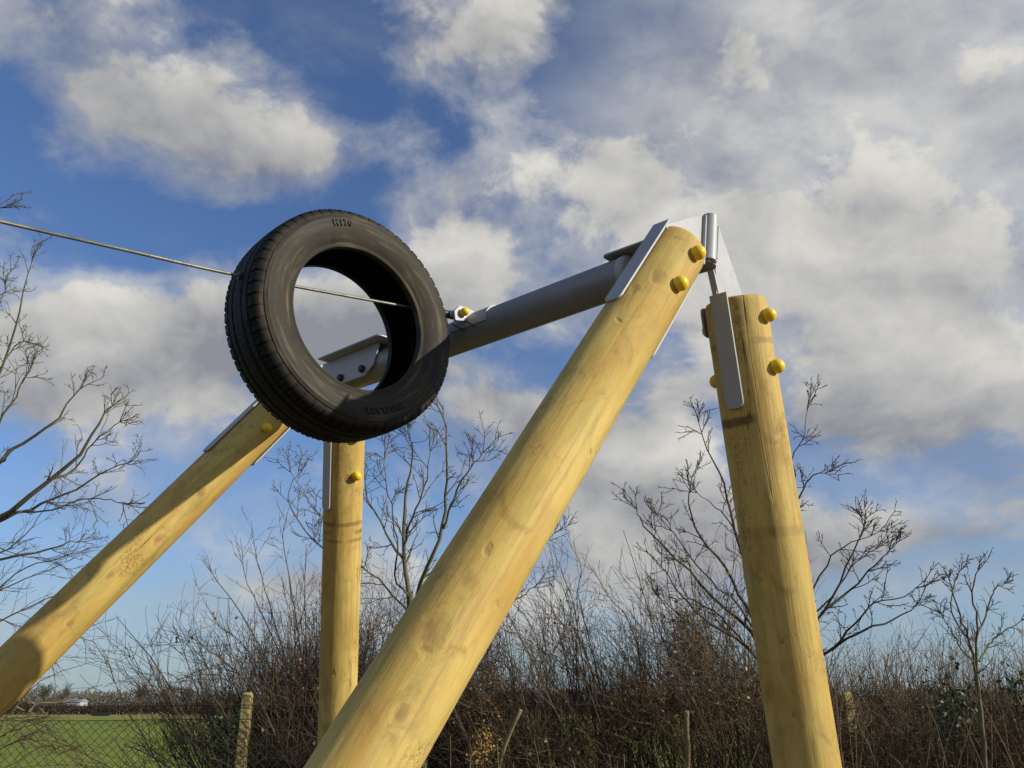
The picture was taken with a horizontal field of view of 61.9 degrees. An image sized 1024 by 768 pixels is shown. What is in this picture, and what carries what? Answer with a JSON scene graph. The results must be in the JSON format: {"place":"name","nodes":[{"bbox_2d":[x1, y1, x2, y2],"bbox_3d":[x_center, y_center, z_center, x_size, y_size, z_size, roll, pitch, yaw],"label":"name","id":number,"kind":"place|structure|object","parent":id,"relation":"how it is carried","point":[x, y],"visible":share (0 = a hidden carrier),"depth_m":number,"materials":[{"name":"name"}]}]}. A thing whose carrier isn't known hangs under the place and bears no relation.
{"place":"outdoors","nodes":[
{"label":"outdoors","id":0,"kind":"place"},
{"bbox_2d":[0,707,1009,767],"bbox_3d":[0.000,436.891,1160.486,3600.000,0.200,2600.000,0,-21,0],"label":"field","id":1,"kind":"structure","parent":0,"point":[96,738],"depth_m":39.02,"materials":[{"name":"green plant"}]},
{"bbox_2d":[37,683,59,709],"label":"distant tree","id":2,"kind":"object","parent":1,"relation":"on","point":[47,691],"visible":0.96,"depth_m":173.46,"materials":[{"name":"grey plant"}]},
{"bbox_2d":[57,682,73,703],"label":"distant tree","id":3,"kind":"object","parent":1,"relation":"on","point":[65,695],"visible":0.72,"depth_m":182.97,"materials":[{"name":"plant"}]},
{"bbox_2d":[63,699,88,712],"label":"farm shed","id":4,"kind":"structure","parent":1,"relation":"on","point":[81,702],"depth_m":158.39,"materials":[{"name":"metal"}]},
{"bbox_2d":[0,189,157,560],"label":"bare tree","id":5,"kind":"object","parent":1,"relation":"on","point":[10,513],"visible":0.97,"depth_m":6.20,"materials":[{"name":"brown plant"}]},
{"bbox_2d":[0,685,102,733],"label":"overhanging branch","id":6,"kind":"object","parent":5,"relation":"attached to","point":[30,709],"visible":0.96,"depth_m":6.62,"materials":[{"name":"brown wood"}]},
{"bbox_2d":[0,439,115,710],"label":"overhanging branch","id":7,"kind":"object","parent":5,"relation":"attached to","point":[46,570],"visible":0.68,"depth_m":5.85,"materials":[{"name":"plant"}]},
{"bbox_2d":[10,634,117,715],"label":"overhanging branch","id":8,"kind":"object","parent":5,"relation":"attached to","point":[64,670],"visible":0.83,"depth_m":5.63,"materials":[{"name":"brown plant"}]},
{"bbox_2d":[91,712,111,715],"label":"feed trough","id":9,"kind":"object","parent":1,"relation":"on","point":[100,713],"visible":1,"depth_m":109.82,"materials":[{"name":"metal"}]},
{"bbox_2d":[134,679,150,702],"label":"distant tree","id":10,"kind":"object","parent":1,"relation":"on","point":[139,691],"visible":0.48,"depth_m":178.44,"materials":[{"name":"plant"}]},
{"bbox_2d":[185,684,194,701],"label":"distant tree","id":11,"kind":"object","parent":1,"relation":"on","point":[190,693],"visible":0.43,"depth_m":180.36,"materials":[{"name":"brown plant"}]},
{"bbox_2d":[5,599,376,767],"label":"bare shrub","id":12,"kind":"object","parent":1,"relation":"on","point":[55,737],"visible":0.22,"depth_m":8.26,"materials":[{"name":"brown plant"}]},
{"bbox_2d":[0,694,126,767],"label":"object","id":13,"kind":"object","parent":12,"relation":"attached to","point":[31,734],"visible":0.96,"depth_m":6.93,"materials":[{"name":"brown plant"}]},
{"bbox_2d":[86,581,320,767],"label":"bare shrub","id":14,"kind":"object","parent":1,"relation":"on","point":[196,709],"visible":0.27,"depth_m":8.44,"materials":[{"name":"brown plant"}]},
{"bbox_2d":[4,585,415,767],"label":"bare shrub","id":15,"kind":"object","parent":1,"relation":"on","point":[183,748],"visible":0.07,"depth_m":7.94,"materials":[{"name":"brown plant"}]},
{"bbox_2d":[197,692,250,767],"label":"ivy clump","id":16,"kind":"object","parent":1,"relation":"on","point":[218,740],"visible":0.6,"depth_m":7.57,"materials":[{"name":"green plant"}]},
{"bbox_2d":[81,543,389,767],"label":"bare shrub","id":17,"kind":"object","parent":1,"relation":"on","point":[229,690],"visible":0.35,"depth_m":8.15,"materials":[{"name":"brown plant"}]},
{"bbox_2d":[151,498,322,730],"bbox_3d":[-2.816,2.461,8.666,1.873,2.506,1.029,0,-21,0],"label":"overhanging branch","id":18,"kind":"object","parent":17,"relation":"attached to","point":[266,624],"visible":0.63,"depth_m":8.74,"materials":[{"name":"plant"}]},
{"bbox_2d":[105,588,371,767],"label":"bare shrub","id":19,"kind":"object","parent":1,"relation":"on","point":[222,681],"visible":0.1,"depth_m":9.02,"materials":[{"name":"brown plant"}]},
{"bbox_2d":[163,613,368,767],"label":"bare shrub","id":20,"kind":"object","parent":1,"relation":"on","point":[293,676],"visible":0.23,"depth_m":8.13,"materials":[{"name":"brown plant"}]},
{"bbox_2d":[109,580,484,767],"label":"bare shrub","id":21,"kind":"object","parent":1,"relation":"on","point":[260,713],"visible":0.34,"depth_m":7.85,"materials":[{"name":"brown plant"}]},
{"bbox_2d":[223,597,398,739],"bbox_3d":[-1.715,3.708,9.013,2.252,2.662,1.899,2,-21,-4],"label":"bare shrub","id":22,"kind":"object","parent":1,"relation":"on","point":[309,647],"depth_m":8.81,"materials":[{"name":"brown plant"}]},
{"bbox_2d":[231,617,394,767],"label":"bare shrub","id":23,"kind":"object","parent":1,"relation":"on","point":[309,697],"visible":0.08,"depth_m":7.82,"materials":[{"name":"brown plant"}]},
{"bbox_2d":[158,575,480,767],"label":"bare shrub","id":24,"kind":"object","parent":1,"relation":"on","point":[316,633],"visible":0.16,"depth_m":8.10,"materials":[{"name":"brown plant"}]},
{"bbox_2d":[188,575,475,767],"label":"bare shrub","id":25,"kind":"object","parent":1,"relation":"on","point":[284,684],"visible":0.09,"depth_m":8.35,"materials":[{"name":"brown plant"}]},
{"bbox_2d":[183,555,499,767],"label":"bare shrub","id":26,"kind":"object","parent":1,"relation":"on","point":[298,682],"visible":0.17,"depth_m":7.73,"materials":[{"name":"brown plant"}]},
{"bbox_2d":[162,601,550,767],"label":"bare shrub","id":27,"kind":"object","parent":1,"relation":"on","point":[256,675],"visible":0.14,"depth_m":7.87,"materials":[{"name":"brown plant"}]},
{"bbox_2d":[215,658,513,767],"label":"hedge undergrowth","id":28,"kind":"object","parent":1,"relation":"on","point":[456,752],"visible":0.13,"depth_m":8.00,"materials":[{"name":"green plant"}]},
{"bbox_2d":[258,535,479,752],"bbox_3d":[-1.395,3.087,8.263,2.280,3.299,2.078,-10,-23,25],"label":"bare shrub","id":29,"kind":"object","parent":1,"relation":"on","point":[377,614],"visible":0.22,"depth_m":8.23,"materials":[{"name":"brown plant"}]},
{"bbox_2d":[222,587,564,767],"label":"bare shrub","id":30,"kind":"object","parent":1,"relation":"on","point":[316,683],"visible":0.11,"depth_m":7.84,"materials":[{"name":"brown plant"}]},
{"bbox_2d":[0,213,841,767],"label":"cableway frame","id":31,"kind":"object","parent":1,"relation":"on","point":[394,705],"visible":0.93,"depth_m":2.16,"materials":[{"name":"yellow wood"}]},
{"bbox_2d":[0,219,452,319],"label":"steel cable","id":32,"kind":"object","parent":31,"relation":"attached to","point":[449,314],"visible":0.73,"depth_m":2.25,"materials":[{"name":"metal"}]},
{"bbox_2d":[224,209,449,442],"bbox_3d":[-0.511,-0.176,2.597,0.706,0.701,0.216,18,-27,-40],"label":"tyre","id":33,"kind":"object","parent":32,"relation":"hanging from","point":[290,381],"visible":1,"depth_m":2.47,"materials":[{"name":"black rubber"}]},
{"bbox_2d":[265,395,578,767],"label":"bare tree","id":34,"kind":"object","parent":1,"relation":"on","point":[404,533],"visible":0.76,"depth_m":7.58,"materials":[{"name":"brown plant"}]},
{"bbox_2d":[358,628,486,764],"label":"bare shrub","id":35,"kind":"object","parent":1,"relation":"on","point":[367,666],"visible":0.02,"depth_m":8.61,"materials":[{"name":"brown plant"}]},
{"bbox_2d":[271,623,607,767],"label":"bare shrub","id":36,"kind":"object","parent":1,"relation":"on","point":[467,715],"visible":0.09,"depth_m":8.14,"materials":[{"name":"brown plant"}]},
{"bbox_2d":[370,620,521,767],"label":"bare shrub","id":37,"kind":"object","parent":1,"relation":"on","point":[470,708],"visible":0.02,"depth_m":8.39,"materials":[{"name":"brown plant"}]},
{"bbox_2d":[360,590,581,767],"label":"bare shrub","id":38,"kind":"object","parent":1,"relation":"on","point":[515,697],"visible":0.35,"depth_m":7.72,"materials":[{"name":"brown plant"}]},
{"bbox_2d":[460,710,502,767],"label":"dry clump","id":39,"kind":"object","parent":1,"relation":"on","point":[487,734],"visible":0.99,"depth_m":6.95,"materials":[{"name":"brown plant"}]},
{"bbox_2d":[358,621,609,767],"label":"bare shrub","id":40,"kind":"object","parent":1,"relation":"on","point":[501,709],"visible":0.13,"depth_m":8.44,"materials":[{"name":"brown plant"}]},
{"bbox_2d":[361,535,615,767],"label":"bare shrub","id":41,"kind":"object","parent":1,"relation":"on","point":[554,665],"visible":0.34,"depth_m":8.30,"materials":[{"name":"brown plant"}]},
{"bbox_2d":[432,615,552,767],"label":"bare shrub","id":42,"kind":"object","parent":1,"relation":"on","point":[494,692],"visible":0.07,"depth_m":8.53,"materials":[{"name":"brown plant"}]},
{"bbox_2d":[4,700,1012,714],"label":"distant hedge","id":43,"kind":"object","parent":1,"relation":"on","point":[88,710],"visible":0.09,"depth_m":137.25,"materials":[{"name":"brown plant"}]},
{"bbox_2d":[497,709,521,767],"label":"cut stake","id":44,"kind":"object","parent":1,"relation":"on","point":[507,738],"visible":0.98,"depth_m":6.89,"materials":[{"name":"grey wood"}]},
{"bbox_2d":[0,692,1023,767],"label":"chain link fence","id":45,"kind":"object","parent":1,"relation":"on","point":[244,725],"visible":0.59,"depth_m":7.36,"materials":[{"name":"metal"}]},
{"bbox_2d":[124,658,315,767],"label":"overhanging branch","id":46,"kind":"object","parent":45,"relation":"attached to","point":[184,681],"visible":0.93,"depth_m":7.43,"materials":[{"name":"brown plant"}]},
{"bbox_2d":[16,684,1022,709],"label":"distant wood","id":47,"kind":"object","parent":1,"relation":"on","point":[33,694],"visible":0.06,"depth_m":199.89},
{"bbox_2d":[436,623,609,767],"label":"bare shrub","id":48,"kind":"object","parent":1,"relation":"on","point":[527,716],"visible":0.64,"depth_m":7.40,"materials":[{"name":"brown plant"}]},
{"bbox_2d":[462,575,646,767],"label":"bare shrub","id":49,"kind":"object","parent":1,"relation":"on","point":[576,666],"visible":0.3,"depth_m":8.35,"materials":[{"name":"brown plant"}]},
{"bbox_2d":[483,574,652,767],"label":"bare shrub","id":50,"kind":"object","parent":1,"relation":"on","point":[572,703],"visible":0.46,"depth_m":8.09,"materials":[{"name":"brown plant"}]},
{"bbox_2d":[496,640,670,767],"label":"bare shrub","id":51,"kind":"object","parent":1,"relation":"on","point":[604,716],"visible":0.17,"depth_m":8.29,"materials":[{"name":"brown plant"}]},
{"bbox_2d":[475,534,694,767],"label":"bare shrub","id":52,"kind":"object","parent":1,"relation":"on","point":[628,646],"visible":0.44,"depth_m":8.20,"materials":[{"name":"brown plant"}]},
{"bbox_2d":[439,573,769,767],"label":"hedge undergrowth","id":53,"kind":"object","parent":1,"relation":"on","point":[682,642],"visible":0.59,"depth_m":7.46,"materials":[{"name":"brown plant"}]},
{"bbox_2d":[513,525,707,740],"bbox_3d":[0.848,2.498,8.562,2.452,2.154,0.985,0,-21,0],"label":"overhanging branch","id":54,"kind":"object","parent":53,"relation":"on","point":[580,575],"visible":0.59,"depth_m":8.64,"materials":[{"name":"brown plant"}]},
{"bbox_2d":[450,717,767,767],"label":"dry stems","id":55,"kind":"object","parent":1,"relation":"on","point":[624,757],"visible":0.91,"depth_m":6.92,"materials":[{"name":"brown plant"}]},
{"bbox_2d":[548,618,706,767],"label":"bare shrub","id":56,"kind":"object","parent":1,"relation":"on","point":[625,708],"visible":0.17,"depth_m":8.32,"materials":[{"name":"brown plant"}]},
{"bbox_2d":[498,500,759,767],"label":"bare shrub","id":57,"kind":"object","parent":1,"relation":"on","point":[677,677],"visible":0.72,"depth_m":7.33,"materials":[{"name":"brown plant"}]},
{"bbox_2d":[506,551,758,767],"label":"bare shrub","id":58,"kind":"object","parent":1,"relation":"on","point":[664,670],"visible":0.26,"depth_m":8.23,"materials":[{"name":"brown plant"}]},
{"bbox_2d":[530,560,758,767],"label":"bare shrub","id":59,"kind":"object","parent":1,"relation":"on","point":[668,685],"visible":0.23,"depth_m":8.11,"materials":[{"name":"brown plant"}]},
{"bbox_2d":[533,540,764,767],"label":"bare shrub","id":60,"kind":"object","parent":1,"relation":"on","point":[747,644],"visible":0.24,"depth_m":8.07,"materials":[{"name":"brown plant"}]},
{"bbox_2d":[626,689,677,767],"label":"ivy clump","id":61,"kind":"object","parent":1,"relation":"on","point":[649,735],"visible":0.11,"depth_m":8.13,"materials":[{"name":"green plant"}]},
{"bbox_2d":[566,565,768,767],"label":"bare shrub","id":62,"kind":"object","parent":1,"relation":"on","point":[704,725],"visible":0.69,"depth_m":7.28,"materials":[{"name":"brown plant"}]},
{"bbox_2d":[684,710,690,767],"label":"cut stake","id":63,"kind":"object","parent":1,"relation":"on","point":[687,738],"visible":1,"depth_m":6.89,"materials":[{"name":"grey wood"}]},
{"bbox_2d":[578,532,866,764],"bbox_3d":[2.125,3.069,8.027,2.484,3.159,2.443,11,-23,-28],"label":"bare shrub","id":64,"kind":"object","parent":1,"relation":"on","point":[736,655],"visible":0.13,"depth_m":8.06,"materials":[{"name":"brown plant"}]},
{"bbox_2d":[695,733,772,767],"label":"bare shrub","id":65,"kind":"object","parent":1,"relation":"on","point":[755,756],"visible":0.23,"depth_m":7.22,"materials":[{"name":"brown plant"}]},
{"bbox_2d":[670,626,868,767],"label":"bare shrub","id":66,"kind":"object","parent":1,"relation":"on","point":[755,710],"visible":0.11,"depth_m":7.67,"materials":[{"name":"brown plant"}]},
{"bbox_2d":[610,375,953,754],"bbox_3d":[2.453,2.597,7.887,3.015,5.204,2.274,0,-21,0],"label":"bare tree","id":67,"kind":"object","parent":1,"relation":"on","point":[822,612],"visible":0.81,"depth_m":8.14,"materials":[{"name":"brown plant"}]},
{"bbox_2d":[718,664,868,761],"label":"bare shrub","id":68,"kind":"object","parent":1,"relation":"on","point":[760,709],"visible":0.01,"depth_m":8.59,"materials":[{"name":"brown plant"}]},
{"bbox_2d":[721,690,905,767],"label":"bare shrub","id":69,"kind":"object","parent":1,"relation":"on","point":[760,760],"visible":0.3,"depth_m":6.94,"materials":[{"name":"brown plant"}]},
{"bbox_2d":[704,709,922,767],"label":"bare shrub","id":70,"kind":"object","parent":1,"relation":"on","point":[770,758],"visible":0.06,"depth_m":7.49,"materials":[{"name":"brown plant"}]},
{"bbox_2d":[730,631,933,765],"bbox_3d":[2.996,3.626,8.379,2.238,2.350,1.669,-6,-21,15],"label":"bare shrub","id":71,"kind":"object","parent":1,"relation":"on","point":[858,679],"visible":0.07,"depth_m":8.53,"materials":[{"name":"brown plant"}]},
{"bbox_2d":[755,651,911,752],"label":"bare shrub","id":72,"kind":"object","parent":1,"relation":"on","point":[849,691],"visible":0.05,"depth_m":8.37,"materials":[{"name":"brown plant"}]},
{"bbox_2d":[746,620,925,752],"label":"bare shrub","id":73,"kind":"object","parent":1,"relation":"on","point":[868,668],"visible":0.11,"depth_m":8.55,"materials":[{"name":"brown plant"}]},
{"bbox_2d":[719,625,1023,767],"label":"hedge undergrowth","id":74,"kind":"object","parent":1,"relation":"on","point":[891,728],"visible":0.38,"depth_m":7.14,"materials":[{"name":"brown plant"}]},
{"bbox_2d":[838,710,919,767],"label":"bare shrub","id":75,"kind":"object","parent":1,"relation":"on","point":[876,745],"visible":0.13,"depth_m":7.25,"materials":[{"name":"brown plant"}]},
{"bbox_2d":[833,679,942,767],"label":"bare shrub","id":76,"kind":"object","parent":1,"relation":"on","point":[875,714],"visible":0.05,"depth_m":8.15,"materials":[{"name":"brown plant"}]},
{"bbox_2d":[823,619,958,753],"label":"bare shrub","id":77,"kind":"object","parent":1,"relation":"on","point":[893,676],"visible":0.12,"depth_m":8.72,"materials":[{"name":"brown plant"}]},
{"bbox_2d":[759,656,1023,767],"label":"dry stems","id":78,"kind":"object","parent":1,"relation":"on","point":[863,734],"visible":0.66,"depth_m":6.71,"materials":[{"name":"brown plant"}]},
{"bbox_2d":[838,672,952,767],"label":"bare shrub","id":79,"kind":"object","parent":1,"relation":"on","point":[911,754],"visible":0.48,"depth_m":7.03,"materials":[{"name":"brown plant"}]},
{"bbox_2d":[843,651,973,764],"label":"bare shrub","id":80,"kind":"object","parent":1,"relation":"on","point":[867,687],"visible":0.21,"depth_m":8.17,"materials":[{"name":"brown plant"}]},
{"bbox_2d":[845,669,975,742],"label":"bare shrub","id":81,"kind":"object","parent":1,"relation":"on","point":[910,697],"visible":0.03,"depth_m":8.79,"materials":[{"name":"brown plant"}]},
{"bbox_2d":[824,604,997,761],"bbox_3d":[3.917,3.547,8.508,2.471,2.595,1.843,-8,-22,21],"label":"bare shrub","id":82,"kind":"object","parent":1,"relation":"on","point":[947,680],"visible":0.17,"depth_m":8.65,"materials":[{"name":"brown plant"}]},
{"bbox_2d":[834,607,1003,752],"bbox_3d":[4.131,3.567,8.607,1.866,2.627,2.502,-3,-21,8],"label":"bare shrub","id":83,"kind":"object","parent":1,"relation":"on","point":[956,653],"visible":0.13,"depth_m":8.50,"materials":[{"name":"brown plant"}]},
{"bbox_2d":[848,705,1017,767],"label":"bare shrub","id":84,"kind":"object","parent":1,"relation":"on","point":[931,747],"visible":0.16,"depth_m":7.20,"materials":[{"name":"brown plant"}]},
{"bbox_2d":[873,735,1006,767],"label":"bare shrub","id":85,"kind":"object","parent":1,"relation":"on","point":[934,756],"visible":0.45,"depth_m":7.01,"materials":[{"name":"brown plant"}]},
{"bbox_2d":[868,617,1023,765],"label":"bare shrub","id":86,"kind":"object","parent":1,"relation":"on","point":[967,667],"visible":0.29,"depth_m":7.89,"materials":[{"name":"brown plant"}]},
{"bbox_2d":[885,654,1014,759],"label":"bare shrub","id":87,"kind":"object","parent":1,"relation":"on","point":[950,698],"visible":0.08,"depth_m":8.51,"materials":[{"name":"brown plant"}]},
{"bbox_2d":[881,614,1023,767],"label":"bare shrub","id":88,"kind":"object","parent":1,"relation":"on","point":[946,669],"visible":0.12,"depth_m":8.24,"materials":[{"name":"brown plant"}]},
{"bbox_2d":[908,656,997,767],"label":"ivy clump","id":89,"kind":"object","parent":1,"relation":"on","point":[956,708],"visible":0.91,"depth_m":6.86,"materials":[{"name":"green plant"}]},
{"bbox_2d":[893,675,1023,767],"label":"bare shrub","id":90,"kind":"object","parent":1,"relation":"on","point":[957,737],"visible":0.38,"depth_m":7.17,"materials":[{"name":"brown plant"}]},
{"bbox_2d":[912,656,1011,762],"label":"bare shrub","id":91,"kind":"object","parent":1,"relation":"on","point":[972,690],"visible":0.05,"depth_m":8.41,"materials":[{"name":"brown plant"}]},
{"bbox_2d":[904,726,1020,767],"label":"bare shrub","id":92,"kind":"object","parent":1,"relation":"on","point":[979,748],"visible":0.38,"depth_m":6.85,"materials":[{"name":"brown plant"}]},
{"bbox_2d":[917,547,1023,767],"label":"sapling","id":93,"kind":"object","parent":1,"relation":"on","point":[974,659],"visible":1,"depth_m":6.60,"materials":[{"name":"brown plant"}]},
{"bbox_2d":[930,642,1023,744],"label":"bare shrub","id":94,"kind":"object","parent":1,"relation":"on","point":[989,689],"visible":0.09,"depth_m":8.10,"materials":[{"name":"brown plant"}]},
{"bbox_2d":[933,669,1023,734],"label":"bare shrub","id":95,"kind":"object","parent":1,"relation":"on","point":[989,697],"visible":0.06,"depth_m":8.50,"materials":[{"name":"brown plant"}]},
{"bbox_2d":[937,639,1023,742],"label":"bare shrub","id":96,"kind":"object","parent":1,"relation":"on","point":[994,672],"visible":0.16,"depth_m":8.19,"materials":[{"name":"brown plant"}]},
{"bbox_2d":[963,706,1022,767],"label":"bare shrub","id":97,"kind":"object","parent":1,"relation":"on","point":[1001,735],"visible":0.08,"depth_m":7.51,"materials":[{"name":"brown plant"}]},
{"bbox_2d":[965,685,1021,765],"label":"bare shrub","id":98,"kind":"object","parent":1,"relation":"on","point":[997,727],"visible":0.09,"depth_m":7.40,"materials":[{"name":"brown plant"}]},
{"bbox_2d":[971,682,1022,745],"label":"bare shrub","id":99,"kind":"object","parent":1,"relation":"on","point":[994,706],"visible":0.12,"depth_m":8.11,"materials":[{"name":"brown plant"}]},
{"bbox_2d":[974,659,1023,767],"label":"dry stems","id":100,"kind":"object","parent":1,"relation":"on","point":[1014,686],"visible":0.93,"depth_m":6.91,"materials":[{"name":"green plant"}]},
{"bbox_2d":[0,0,1023,704],"label":"sky","id":101,"kind":"structure","parent":0,"point":[859,164],"materials":[{"name":"blue"}]}
]}

